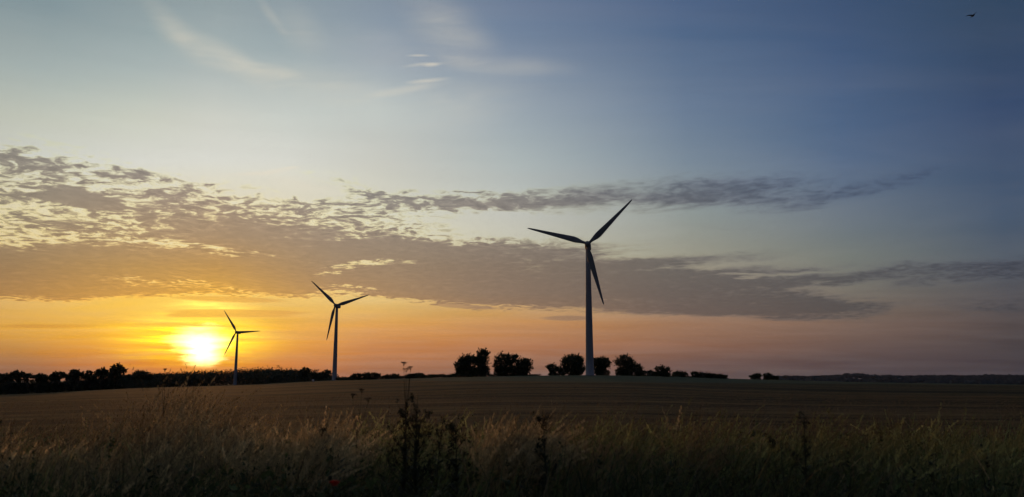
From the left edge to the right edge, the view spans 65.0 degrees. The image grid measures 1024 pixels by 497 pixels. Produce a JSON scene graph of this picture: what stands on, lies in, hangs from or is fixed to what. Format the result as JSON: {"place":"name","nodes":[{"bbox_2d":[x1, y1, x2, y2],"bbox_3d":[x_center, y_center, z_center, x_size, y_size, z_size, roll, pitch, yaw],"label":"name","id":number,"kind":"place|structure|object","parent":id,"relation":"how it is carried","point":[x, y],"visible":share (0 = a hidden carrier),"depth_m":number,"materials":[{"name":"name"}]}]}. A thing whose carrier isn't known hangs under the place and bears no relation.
{"place":"outdoors","nodes":[
{"label":"outdoors","id":0,"kind":"place"},
{"bbox_2d":[0,355,1023,496],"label":"tall grass","id":1,"kind":"structure","parent":0,"point":[314,447],"depth_m":8.55,"materials":[{"name":"plant"}]},
{"bbox_2d":[0,375,1023,451],"bbox_3d":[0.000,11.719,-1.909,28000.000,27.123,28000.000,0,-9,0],"label":"field","id":2,"kind":"structure","parent":0,"point":[647,386],"depth_m":57.21,"materials":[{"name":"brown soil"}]},
{"bbox_2d":[0,373,17,394],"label":"tree","id":3,"kind":"object","parent":2,"relation":"on","point":[8,377],"visible":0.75,"depth_m":359.27,"materials":[{"name":"green plant"}]},
{"bbox_2d":[10,369,35,393],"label":"tree","id":4,"kind":"object","parent":2,"relation":"on","point":[27,377],"visible":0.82,"depth_m":364.43,"materials":[{"name":"green plant"}]},
{"bbox_2d":[34,373,54,392],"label":"tree","id":5,"kind":"object","parent":2,"relation":"on","point":[42,377],"visible":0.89,"depth_m":371.83,"materials":[{"name":"green plant"}]},
{"bbox_2d":[48,370,67,392],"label":"tree","id":6,"kind":"object","parent":2,"relation":"on","point":[57,377],"visible":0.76,"depth_m":378.26,"materials":[{"name":"green plant"}]},
{"bbox_2d":[65,369,85,390],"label":"tree","id":7,"kind":"object","parent":2,"relation":"on","point":[74,374],"visible":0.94,"depth_m":386.97,"materials":[{"name":"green plant"}]},
{"bbox_2d":[0,377,163,394],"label":"hedge","id":8,"kind":"object","parent":2,"relation":"on","point":[6,387],"visible":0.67,"depth_m":377.41,"materials":[{"name":"green plant"}]},
{"bbox_2d":[83,370,97,390],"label":"tree","id":9,"kind":"object","parent":2,"relation":"on","point":[89,374],"visible":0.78,"depth_m":398.01,"materials":[{"name":"green plant"}]},
{"bbox_2d":[94,367,111,389],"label":"tree","id":10,"kind":"object","parent":2,"relation":"on","point":[102,374],"visible":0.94,"depth_m":406.42,"materials":[{"name":"green plant"}]},
{"bbox_2d":[109,362,128,388],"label":"tree","id":11,"kind":"object","parent":2,"relation":"on","point":[117,371],"visible":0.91,"depth_m":416.20,"materials":[{"name":"green plant"}]},
{"bbox_2d":[122,374,136,387],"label":"tree","id":12,"kind":"object","parent":2,"relation":"on","point":[129,376],"visible":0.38,"depth_m":499.02,"materials":[{"name":"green plant"}]},
{"bbox_2d":[132,369,153,387],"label":"tree","id":13,"kind":"object","parent":2,"relation":"on","point":[142,374],"visible":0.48,"depth_m":555.77,"materials":[{"name":"green plant"}]},
{"bbox_2d":[161,368,170,439],"bbox_3d":[-4.020,2.274,9.254,0.104,1.772,0.146,-9,-13,44],"label":"umbel plant","id":14,"kind":"object","parent":2,"relation":"on","point":[165,369],"visible":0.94,"depth_m":9.33,"materials":[{"name":"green plant"}]},
{"bbox_2d":[130,365,342,386],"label":"wood","id":15,"kind":"object","parent":2,"relation":"on","point":[257,376],"visible":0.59,"depth_m":742.20,"materials":[{"name":"green plant"}]},
{"bbox_2d":[224,311,257,384],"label":"wind turbine","id":16,"kind":"object","parent":2,"relation":"on","point":[236,357],"visible":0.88,"depth_m":762.10,"materials":[{"name":"metal"}]},
{"bbox_2d":[298,367,309,381],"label":"tree","id":17,"kind":"object","parent":2,"relation":"on","point":[303,373],"visible":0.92,"depth_m":668.33,"materials":[{"name":"green plant"}]},
{"bbox_2d":[309,372,318,380],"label":"tree","id":18,"kind":"object","parent":2,"relation":"on","point":[314,375],"visible":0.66,"depth_m":661.04,"materials":[{"name":"green plant"}]},
{"bbox_2d":[312,423,335,466],"bbox_3d":[-1.943,2.402,8.321,0.292,1.168,0.378,-6,-11,34],"label":"tall weed","id":19,"kind":"object","parent":2,"relation":"on","point":[321,429],"visible":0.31,"depth_m":8.41,"materials":[{"name":"green plant"}]},
{"bbox_2d":[317,369,331,380],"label":"tree","id":20,"kind":"object","parent":2,"relation":"on","point":[326,373],"visible":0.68,"depth_m":653.00,"materials":[{"name":"green plant"}]},
{"bbox_2d":[329,480,339,491],"bbox_3d":[-0.917,1.748,4.072,0.060,1.108,0.056,0,-9,0],"label":"poppy","id":21,"kind":"object","parent":2,"relation":"on","point":[334,483],"visible":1,"depth_m":4.15,"materials":[{"name":"red plant"}]},
{"bbox_2d":[312,281,367,380],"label":"wind turbine","id":22,"kind":"object","parent":2,"relation":"on","point":[335,311],"visible":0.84,"depth_m":542.25,"materials":[{"name":"metal"}]},
{"bbox_2d":[349,373,362,379],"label":"bush","id":23,"kind":"object","parent":2,"relation":"on","point":[355,376],"visible":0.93,"depth_m":454.61,"materials":[{"name":"green plant"}]},
{"bbox_2d":[350,389,371,481],"bbox_3d":[-1.581,2.211,8.274,0.242,1.520,0.122,4,-10,-23],"label":"umbel plant","id":24,"kind":"object","parent":2,"relation":"on","point":[357,431],"visible":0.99,"depth_m":8.33,"materials":[{"name":"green plant"}]},
{"bbox_2d":[359,372,380,379],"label":"bush","id":25,"kind":"object","parent":2,"relation":"on","point":[366,376],"visible":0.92,"depth_m":450.78,"materials":[{"name":"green plant"}]},
{"bbox_2d":[380,373,399,378],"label":"bush","id":26,"kind":"object","parent":2,"relation":"on","point":[388,376],"visible":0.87,"depth_m":438.43,"materials":[{"name":"green plant"}]},
{"bbox_2d":[387,393,435,496],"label":"tall weed","id":27,"kind":"object","parent":2,"relation":"on","point":[414,468],"visible":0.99,"depth_m":7.39,"materials":[{"name":"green plant"}]},
{"bbox_2d":[401,362,411,409],"bbox_3d":[-1.163,2.135,8.733,0.162,1.799,0.121,-3,-10,20],"label":"umbel plant","id":28,"kind":"object","parent":27,"relation":"part of","point":[410,368],"visible":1,"depth_m":8.84,"materials":[{"name":"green plant"}]},
{"bbox_2d":[405,372,423,378],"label":"bush","id":29,"kind":"object","parent":2,"relation":"on","point":[412,376],"visible":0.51,"depth_m":410.74,"materials":[{"name":"green plant"}]},
{"bbox_2d":[320,373,541,380],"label":"hedge","id":30,"kind":"object","parent":2,"relation":"on","point":[401,377],"visible":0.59,"depth_m":400.82,"materials":[{"name":"green plant"}]},
{"bbox_2d":[423,415,445,493],"bbox_3d":[-0.757,2.294,8.011,0.353,1.251,0.397,-6,-11,33],"label":"tall weed","id":31,"kind":"object","parent":2,"relation":"on","point":[438,447],"visible":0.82,"depth_m":7.97,"materials":[{"name":"green plant"}]},
{"bbox_2d":[445,417,468,496],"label":"tall weed","id":32,"kind":"object","parent":2,"relation":"on","point":[453,460],"visible":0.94,"depth_m":7.57,"materials":[{"name":"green plant"}]},
{"bbox_2d":[453,353,476,376],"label":"tree","id":33,"kind":"object","parent":2,"relation":"on","point":[464,368],"visible":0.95,"depth_m":331.95,"materials":[{"name":"green plant"}]},
{"bbox_2d":[472,347,491,376],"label":"tree","id":34,"kind":"object","parent":2,"relation":"on","point":[480,361],"visible":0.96,"depth_m":330.98,"materials":[{"name":"green plant"}]},
{"bbox_2d":[492,351,518,375],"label":"tree","id":35,"kind":"object","parent":2,"relation":"on","point":[502,364],"visible":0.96,"depth_m":328.90,"materials":[{"name":"green plant"}]},
{"bbox_2d":[510,355,533,375],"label":"tree","id":36,"kind":"object","parent":2,"relation":"on","point":[524,367],"visible":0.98,"depth_m":328.60,"materials":[{"name":"green plant"}]},
{"bbox_2d":[528,411,558,496],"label":"tall weed","id":37,"kind":"object","parent":2,"relation":"on","point":[539,447],"visible":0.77,"depth_m":7.34,"materials":[{"name":"green plant"}]},
{"bbox_2d":[546,362,559,374],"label":"bush","id":38,"kind":"object","parent":2,"relation":"on","point":[552,368],"visible":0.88,"depth_m":325.10,"materials":[{"name":"green plant"}]},
{"bbox_2d":[557,353,585,374],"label":"tree","id":39,"kind":"object","parent":2,"relation":"on","point":[572,364],"visible":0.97,"depth_m":323.96,"materials":[{"name":"green plant"}]},
{"bbox_2d":[528,200,631,375],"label":"wind turbine","id":40,"kind":"object","parent":2,"relation":"on","point":[590,265],"visible":0.97,"depth_m":308.97,"materials":[{"name":"paint"}]},
{"bbox_2d":[594,356,611,374],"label":"tree","id":41,"kind":"object","parent":2,"relation":"on","point":[601,364],"visible":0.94,"depth_m":327.05,"materials":[{"name":"green plant"}]},
{"bbox_2d":[612,354,643,375],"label":"tree","id":42,"kind":"object","parent":2,"relation":"on","point":[628,367],"visible":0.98,"depth_m":331.38,"materials":[{"name":"green plant"}]},
{"bbox_2d":[646,370,657,375],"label":"bush","id":43,"kind":"object","parent":2,"relation":"on","point":[651,372],"visible":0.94,"depth_m":355.71,"materials":[{"name":"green plant"}]},
{"bbox_2d":[653,364,671,376],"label":"tree","id":44,"kind":"object","parent":2,"relation":"on","point":[663,372],"visible":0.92,"depth_m":360.50,"materials":[{"name":"green plant"}]},
{"bbox_2d":[672,370,687,376],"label":"bush","id":45,"kind":"object","parent":2,"relation":"on","point":[677,373],"visible":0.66,"depth_m":395.70,"materials":[{"name":"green plant"}]},
{"bbox_2d":[645,375,728,378],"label":"hedge","id":46,"kind":"object","parent":2,"relation":"on","point":[677,376],"visible":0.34,"depth_m":388.40,"materials":[{"name":"green plant"}]},
{"bbox_2d":[690,371,704,377],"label":"bush","id":47,"kind":"object","parent":2,"relation":"on","point":[696,374],"visible":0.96,"depth_m":408.42,"materials":[{"name":"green plant"}]},
{"bbox_2d":[704,371,715,377],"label":"bush","id":48,"kind":"object","parent":2,"relation":"on","point":[710,375],"visible":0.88,"depth_m":416.48,"materials":[{"name":"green plant"}]},
{"bbox_2d":[716,373,727,378],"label":"bush","id":49,"kind":"object","parent":2,"relation":"on","point":[720,376],"visible":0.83,"depth_m":424.63,"materials":[{"name":"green plant"}]},
{"bbox_2d":[749,373,761,378],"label":"bush","id":50,"kind":"object","parent":2,"relation":"on","point":[755,376],"visible":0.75,"depth_m":566.53,"materials":[{"name":"green plant"}]},
{"bbox_2d":[763,373,778,379],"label":"bush","id":51,"kind":"object","parent":2,"relation":"on","point":[768,376],"visible":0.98,"depth_m":568.06,"materials":[{"name":"green plant"}]},
{"bbox_2d":[762,432,784,491],"bbox_3d":[2.796,2.482,8.505,0.307,1.060,0.364,0,-9,0],"label":"tall weed","id":52,"kind":"object","parent":2,"relation":"on","point":[772,441],"visible":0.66,"depth_m":8.51,"materials":[{"name":"green plant"}]},
{"bbox_2d":[789,411,819,496],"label":"tall weed","id":53,"kind":"object","parent":2,"relation":"on","point":[805,469],"visible":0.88,"depth_m":7.24,"materials":[{"name":"green plant"}]},
{"bbox_2d":[763,373,1023,384],"bbox_3d":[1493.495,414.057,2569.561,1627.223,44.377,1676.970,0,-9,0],"label":"distant wood","id":54,"kind":"object","parent":2,"relation":"on","point":[1017,379],"visible":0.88,"depth_m":2389.29,"materials":[{"name":"plant"}]},
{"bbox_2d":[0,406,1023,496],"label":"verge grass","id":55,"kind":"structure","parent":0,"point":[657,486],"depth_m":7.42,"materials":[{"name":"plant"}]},
{"bbox_2d":[0,0,1023,380],"label":"sky","id":56,"kind":"structure","parent":0,"point":[814,187],"materials":[{"name":"blue"}]}
]}

